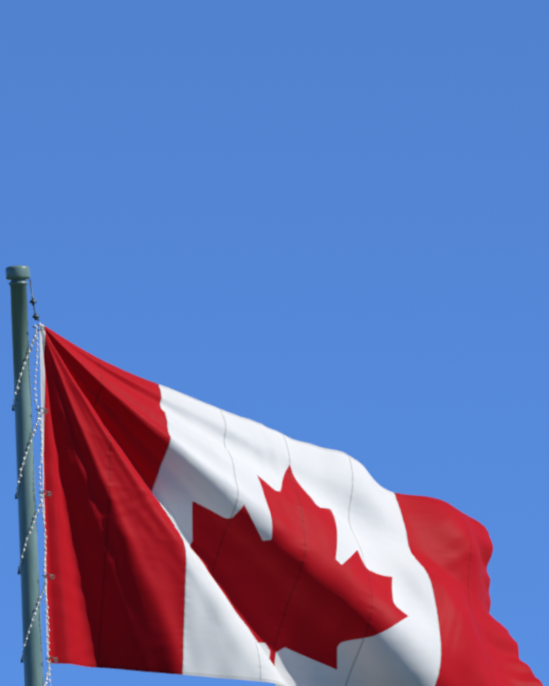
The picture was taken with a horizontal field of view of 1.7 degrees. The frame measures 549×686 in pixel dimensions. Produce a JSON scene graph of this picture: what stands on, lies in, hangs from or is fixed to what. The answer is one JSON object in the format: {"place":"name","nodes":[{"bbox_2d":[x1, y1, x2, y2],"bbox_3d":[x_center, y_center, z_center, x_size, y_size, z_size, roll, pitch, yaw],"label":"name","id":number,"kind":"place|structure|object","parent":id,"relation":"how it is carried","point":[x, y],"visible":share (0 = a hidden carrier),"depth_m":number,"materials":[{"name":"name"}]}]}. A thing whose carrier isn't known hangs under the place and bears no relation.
{"place":"outdoors","nodes":[
{"label":"outdoors","id":0,"kind":"place"},
{"bbox_2d":[0,0,548,685],"label":"sky","id":1,"kind":"structure","parent":0,"point":[320,223],"materials":[{"name":"blue"}]},
{"label":"ground","id":2,"kind":"structure","parent":0,"visible":0},
{"bbox_2d":[5,265,43,685],"bbox_3d":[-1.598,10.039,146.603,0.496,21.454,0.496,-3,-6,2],"label":"flag pole","id":3,"kind":"object","parent":2,"relation":"on","point":[18,276],"visible":1,"depth_m":147.56,"materials":[{"name":"metal"}]},
{"bbox_2d":[12,324,50,685],"bbox_3d":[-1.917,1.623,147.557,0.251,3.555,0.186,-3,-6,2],"label":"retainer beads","id":4,"kind":"object","parent":3,"relation":"attached to","point":[39,506],"visible":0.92,"depth_m":147.55,"materials":[{"name":"white plastic"}]},
{"bbox_2d":[12,279,57,662],"bbox_3d":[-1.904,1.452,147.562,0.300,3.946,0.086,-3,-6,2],"label":"flag clips","id":5,"kind":"object","parent":3,"relation":"attached to","point":[35,316],"visible":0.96,"depth_m":147.68,"materials":[{"name":"grey metal"}]},
{"bbox_2d":[39,322,542,685],"bbox_3d":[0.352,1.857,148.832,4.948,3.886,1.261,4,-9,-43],"label":"canadian flag","id":6,"kind":"object","parent":3,"relation":"attached to","point":[184,534],"visible":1,"depth_m":148.64,"materials":[{"name":"fabric"}]}
]}

